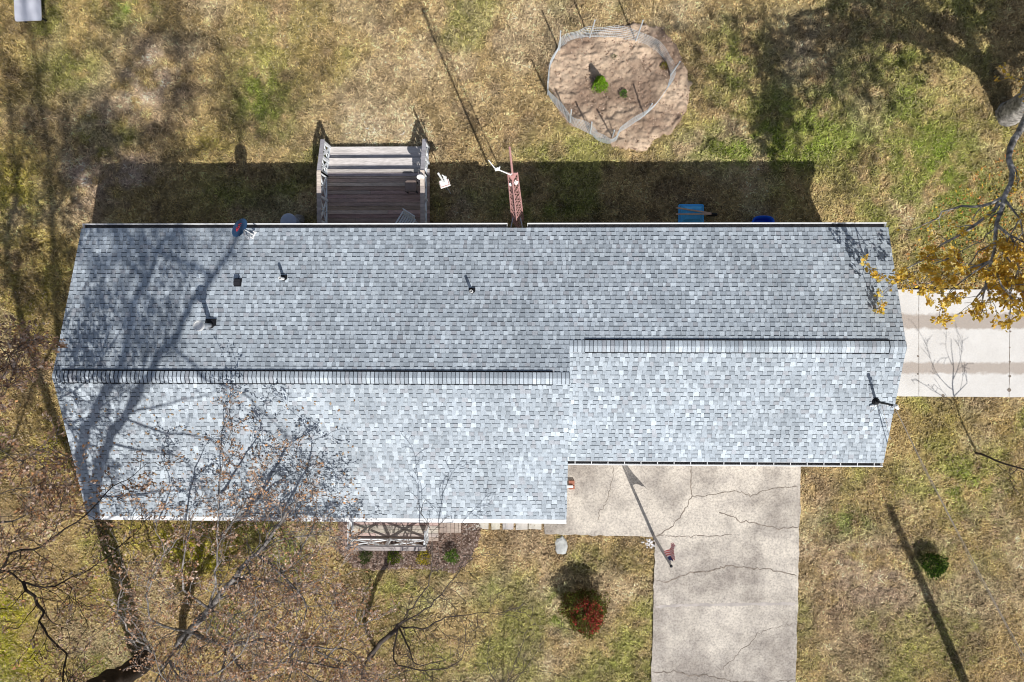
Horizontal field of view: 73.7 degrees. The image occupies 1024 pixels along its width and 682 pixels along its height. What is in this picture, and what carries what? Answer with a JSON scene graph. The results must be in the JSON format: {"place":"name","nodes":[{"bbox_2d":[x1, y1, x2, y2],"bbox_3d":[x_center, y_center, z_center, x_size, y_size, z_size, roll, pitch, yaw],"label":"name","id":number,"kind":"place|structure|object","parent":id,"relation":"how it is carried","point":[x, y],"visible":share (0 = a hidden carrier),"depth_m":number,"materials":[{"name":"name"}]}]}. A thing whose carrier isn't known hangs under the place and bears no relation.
{"place":"outdoors","nodes":[
{"label":"outdoors","id":0,"kind":"place"},
{"bbox_2d":[0,0,1023,681],"bbox_3d":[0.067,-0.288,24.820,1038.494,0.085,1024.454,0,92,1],"label":"lawn","id":1,"kind":"structure","parent":0,"point":[586,162],"depth_m":24.72,"materials":[{"name":"plant"}]},
{"bbox_2d":[14,0,46,22],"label":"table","id":2,"kind":"object","parent":1,"relation":"on","point":[25,11],"visible":1,"depth_m":24.39,"materials":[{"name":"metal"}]},
{"bbox_2d":[0,314,98,555],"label":"edge tree","id":3,"kind":"object","parent":1,"relation":"on","point":[13,365],"visible":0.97,"depth_m":17.37,"materials":[{"name":"brown plant"}]},
{"bbox_2d":[0,451,184,681],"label":"shade tree","id":4,"kind":"object","parent":1,"relation":"on","point":[116,674],"visible":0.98,"depth_m":17.06,"materials":[{"name":"brown plant"}]},
{"bbox_2d":[0,286,478,681],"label":"fallen leaves","id":5,"kind":"object","parent":1,"relation":"on","point":[165,566],"visible":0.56,"depth_m":25.31,"materials":[{"name":"brown plant"}]},
{"bbox_2d":[84,383,407,681],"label":"leaning tree","id":6,"kind":"object","parent":1,"relation":"on","point":[297,597],"visible":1,"depth_m":20.50,"materials":[{"name":"brown plant"}]},
{"bbox_2d":[183,0,377,78],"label":"fallen leaves","id":7,"kind":"object","parent":1,"relation":"on","point":[256,28],"visible":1,"depth_m":24.60,"materials":[{"name":"brown plant"}]},
{"bbox_2d":[280,213,299,222],"bbox_3d":[-7.849,-4.213,24.401,0.580,0.876,0.580,0,92,1],"label":"bin","id":8,"kind":"object","parent":1,"relation":"on","point":[288,218],"visible":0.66,"depth_m":23.97,"materials":[{"name":"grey plastic"}]},
{"bbox_2d":[295,214,304,222],"bbox_3d":[-7.723,-4.367,24.677,0.406,0.430,0.407,0,92,1],"label":"stone","id":9,"kind":"object","parent":1,"relation":"on","point":[301,218],"visible":0.51,"depth_m":24.55,"materials":[{"name":"grey stone"}]},
{"bbox_2d":[317,139,429,222],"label":"back deck","id":10,"kind":"structure","parent":1,"relation":"on","point":[376,193],"depth_m":24.19,"materials":[{"name":"grey paint"}]},
{"bbox_2d":[395,208,417,222],"bbox_3d":[-3.660,-4.151,23.729,0.550,0.911,0.613,32,92,0],"label":"patio chair","id":11,"kind":"object","parent":10,"relation":"on","point":[408,215],"visible":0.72,"depth_m":23.64,"materials":[{"name":"grey paint"}]},
{"bbox_2d":[405,180,417,192],"bbox_3d":[-3.513,-5.399,23.912,0.410,0.455,0.410,0,92,1],"label":"ottoman","id":12,"kind":"object","parent":10,"relation":"on","point":[410,185],"visible":1,"depth_m":23.69,"materials":[{"name":"brown fabric"}]},
{"bbox_2d":[343,522,460,550],"bbox_3d":[-3.988,6.255,24.487,4.238,1.212,2.145,0,92,1],"label":"front porch","id":13,"kind":"object","parent":1,"relation":"on","point":[403,532],"visible":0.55,"depth_m":24.74,"materials":[{"name":"grey paint"}]},
{"bbox_2d":[337,522,481,572],"bbox_3d":[-3.781,7.508,25.178,5.880,0.243,2.580,0,92,1],"label":"mulch bed","id":14,"kind":"object","parent":1,"relation":"on","point":[430,542],"visible":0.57,"depth_m":25.10,"materials":[{"name":"brown wood"}]},
{"bbox_2d":[358,550,372,565],"bbox_3d":[-5.334,7.885,24.941,0.564,0.574,0.573,0,92,1],"label":"bed shrub","id":15,"kind":"object","parent":14,"relation":"on","point":[361,556],"visible":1,"depth_m":24.84,"materials":[{"name":"green plant"}]},
{"bbox_2d":[387,551,402,565],"bbox_3d":[-4.269,7.863,24.930,0.633,0.544,0.610,0,92,1],"label":"bed shrub","id":16,"kind":"object","parent":14,"relation":"on","point":[390,557],"visible":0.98,"depth_m":24.86,"materials":[{"name":"green plant"}]},
{"bbox_2d":[415,550,431,564],"bbox_3d":[-3.236,7.850,24.898,0.644,0.561,0.627,0,92,1],"label":"bed shrub","id":17,"kind":"object","parent":14,"relation":"on","point":[423,555],"visible":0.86,"depth_m":24.82,"materials":[{"name":"plant"}]},
{"bbox_2d":[442,548,459,564],"bbox_3d":[-2.160,7.834,24.862,0.614,0.581,0.590,33,92,0],"label":"bed shrub","id":18,"kind":"object","parent":14,"relation":"on","point":[449,559],"visible":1,"depth_m":24.81,"materials":[{"name":"green plant"}]},
{"bbox_2d":[437,173,450,193],"bbox_3d":[-2.251,-5.285,23.049,0.352,3.450,0.240,-18,91,2],"label":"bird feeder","id":19,"kind":"object","parent":1,"relation":"on","point":[445,182],"visible":1,"depth_m":22.74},
{"bbox_2d":[359,499,530,681],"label":"bare tree","id":20,"kind":"object","parent":1,"relation":"on","point":[385,638],"visible":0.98,"depth_m":21.48,"materials":[{"name":"brown plant"}]},
{"bbox_2d":[52,222,906,523],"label":"house","id":21,"kind":"structure","parent":1,"relation":"on","point":[490,372],"depth_m":21.24,"materials":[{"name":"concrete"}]},
{"bbox_2d":[65,398,364,518],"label":"fallen leaves","id":22,"kind":"object","parent":21,"relation":"on","point":[101,440],"visible":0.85,"depth_m":21.74,"materials":[{"name":"brown plant"}]},
{"bbox_2d":[232,218,256,239],"bbox_3d":[-8.407,-3.475,21.565,0.516,0.756,0.652,30,92,0],"label":"satellite dish","id":23,"kind":"object","parent":21,"relation":"on","point":[239,227],"visible":1,"depth_m":21.60,"materials":[{"name":"metal"}]},
{"bbox_2d":[870,398,899,438],"bbox_3d":[11.426,2.503,20.668,0.359,1.663,1.576,-24,91,2],"label":"service mast","id":24,"kind":"object","parent":21,"relation":"attached to","point":[876,401],"visible":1,"depth_m":20.84,"materials":[{"name":"grey metal"}]},
{"bbox_2d":[476,523,488,528],"bbox_3d":[-1.089,6.577,25.030,0.490,0.075,0.630,0,92,1],"label":"paving stone","id":25,"kind":"object","parent":1,"relation":"on","point":[482,525],"visible":0.36,"depth_m":25.00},
{"bbox_2d":[491,523,499,529],"bbox_3d":[-0.600,6.582,25.018,0.376,0.075,0.647,0,92,1],"label":"paving stone","id":26,"kind":"object","parent":1,"relation":"on","point":[494,526],"visible":0.36,"depth_m":24.99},
{"bbox_2d":[488,147,523,227],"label":"antenna tower","id":27,"kind":"structure","parent":1,"relation":"on","point":[511,175],"depth_m":18.50,"materials":[{"name":"metal"}]},
{"bbox_2d":[502,523,513,528],"bbox_3d":[-0.141,6.575,25.008,0.432,0.075,0.639,0,92,1],"label":"paving stone","id":28,"kind":"object","parent":1,"relation":"on","point":[508,525],"visible":0.36,"depth_m":24.98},
{"bbox_2d":[516,523,527,529],"bbox_3d":[0.355,6.582,24.996,0.438,0.075,0.660,0,92,1],"label":"paving stone","id":29,"kind":"object","parent":1,"relation":"on","point":[521,526],"visible":0.36,"depth_m":24.97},
{"bbox_2d":[475,606,571,681],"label":"bare sapling","id":30,"kind":"object","parent":1,"relation":"on","point":[517,656],"visible":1,"depth_m":23.63,"materials":[{"name":"brown plant"}]},
{"bbox_2d":[528,523,541,529],"bbox_3d":[0.844,6.570,24.985,0.487,0.075,0.640,0,92,1],"label":"paving stone","id":31,"kind":"object","parent":1,"relation":"on","point":[536,526],"visible":0.36,"depth_m":24.95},
{"bbox_2d":[555,535,567,553],"bbox_3d":[1.798,7.466,24.986,0.497,0.147,0.730,0,92,1],"label":"stepping stone","id":32,"kind":"object","parent":1,"relation":"on","point":[561,546],"visible":1,"depth_m":24.93,"materials":[{"name":"grey stone"}]},
{"bbox_2d":[558,588,610,639],"bbox_3d":[2.539,9.644,24.351,1.831,1.504,1.833,19,92,1],"label":"burning bush","id":33,"kind":"object","parent":1,"relation":"on","point":[583,621],"visible":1,"depth_m":24.18,"materials":[{"name":"red plant"}]},
{"bbox_2d":[591,75,608,92],"bbox_3d":[3.123,-9.128,23.980,0.652,0.992,0.642,0,92,1],"label":"conifer","id":34,"kind":"object","parent":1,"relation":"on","point":[599,82],"visible":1,"depth_m":24.06,"materials":[{"name":"green plant"}]},
{"bbox_2d":[547,21,692,151],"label":"bare soil","id":35,"kind":"structure","parent":1,"relation":"on","point":[658,85],"depth_m":24.34,"materials":[{"name":"brown soil"}]},
{"bbox_2d":[547,20,680,143],"bbox_3d":[3.269,-9.230,23.694,4.073,1.653,3.800,34,92,0],"label":"wire fence","id":36,"kind":"object","parent":35,"relation":"on","point":[553,99],"visible":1,"depth_m":23.82,"materials":[{"name":"grey metal"}]},
{"bbox_2d":[619,89,627,97],"bbox_3d":[3.950,-8.785,24.310,0.318,0.315,0.324,-8,92,2],"label":"seedling","id":37,"kind":"object","parent":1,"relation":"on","point":[623,90],"visible":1,"depth_m":24.24,"materials":[{"name":"green plant"}]},
{"bbox_2d":[641,539,654,547],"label":"white stones","id":38,"kind":"object","parent":1,"relation":"on","point":[651,543],"visible":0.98,"depth_m":24.89,"materials":[{"name":"white stone"}]},
{"bbox_2d":[652,534,674,567],"bbox_3d":[5.285,7.013,23.373,0.252,3.260,0.516,44,92,0],"label":"flagpole","id":39,"kind":"object","parent":1,"relation":"on","point":[669,555],"visible":1,"depth_m":22.74,"materials":[{"name":"grey paint"}]},
{"bbox_2d":[660,61,667,69],"bbox_3d":[5.416,-9.758,24.255,0.333,0.293,0.341,39,92,0],"label":"seedling","id":40,"kind":"object","parent":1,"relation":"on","point":[663,63],"visible":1,"depth_m":24.18,"materials":[{"name":"green plant"}]},
{"bbox_2d":[676,204,717,222],"bbox_3d":[6.513,-4.511,24.195,1.504,0.478,0.730,0,92,1],"label":"wheelbarrow","id":41,"kind":"object","parent":1,"relation":"on","point":[691,213],"visible":0.91,"depth_m":24.11,"materials":[{"name":"blue plastic"}]},
{"bbox_2d":[751,216,774,222],"bbox_3d":[8.842,-4.166,24.226,0.780,0.460,0.500,0,92,1],"label":"plastic tub","id":42,"kind":"object","parent":1,"relation":"on","point":[763,219],"visible":0.49,"depth_m":24.16,"materials":[{"name":"blue plastic"}]},
{"bbox_2d":[808,413,1023,681],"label":"fallen leaves","id":43,"kind":"object","parent":1,"relation":"on","point":[927,577],"visible":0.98,"depth_m":24.70,"materials":[{"name":"brown plant"}]},
{"bbox_2d":[920,552,948,578],"bbox_3d":[15.091,8.018,24.376,0.989,0.770,1.005,0,92,1],"label":"lawn shrub","id":44,"kind":"object","parent":1,"relation":"on","point":[940,568],"visible":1,"depth_m":24.26,"materials":[{"name":"green plant"}]},
{"bbox_2d":[860,62,1023,332],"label":"yellow tree","id":45,"kind":"object","parent":1,"relation":"on","point":[1009,112],"visible":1,"depth_m":17.43,"materials":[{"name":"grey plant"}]},
{"bbox_2d":[900,140,1023,286],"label":"fallen leaves","id":46,"kind":"object","parent":1,"relation":"on","point":[970,219],"visible":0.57,"depth_m":24.23,"materials":[{"name":"brown plant"}]},
{"bbox_2d":[975,452,1023,492],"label":"slim sapling","id":47,"kind":"object","parent":1,"relation":"on","point":[984,455],"visible":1,"depth_m":22.83,"materials":[{"name":"brown plant"}]},
{"bbox_2d":[544,465,800,681],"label":"driveway","id":48,"kind":"structure","parent":0,"point":[725,597],"depth_m":24.84,"materials":[{"name":"concrete"}]},
{"bbox_2d":[569,480,574,488],"bbox_3d":[2.163,5.220,24.791,0.226,0.138,0.310,0,92,1],"label":"brick stack","id":49,"kind":"object","parent":48,"relation":"on","point":[571,482],"visible":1,"depth_m":24.72,"materials":[{"name":"red brick"}]},
{"bbox_2d":[897,289,1023,396],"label":"side driveway","id":50,"kind":"structure","parent":0,"point":[966,355],"depth_m":24.39,"materials":[{"name":"concrete"}]},
{"bbox_3d":[17.108,14.758,20.281,0.769,9.800,0.340,0,92,1],"label":"utility pole","id":51,"kind":"object","parent":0,"visible":0},
{"bbox_2d":[896,410,1023,660],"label":"service cable","id":52,"kind":"object","parent":51,"relation":"attached to","point":[962,541],"visible":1,"depth_m":19.47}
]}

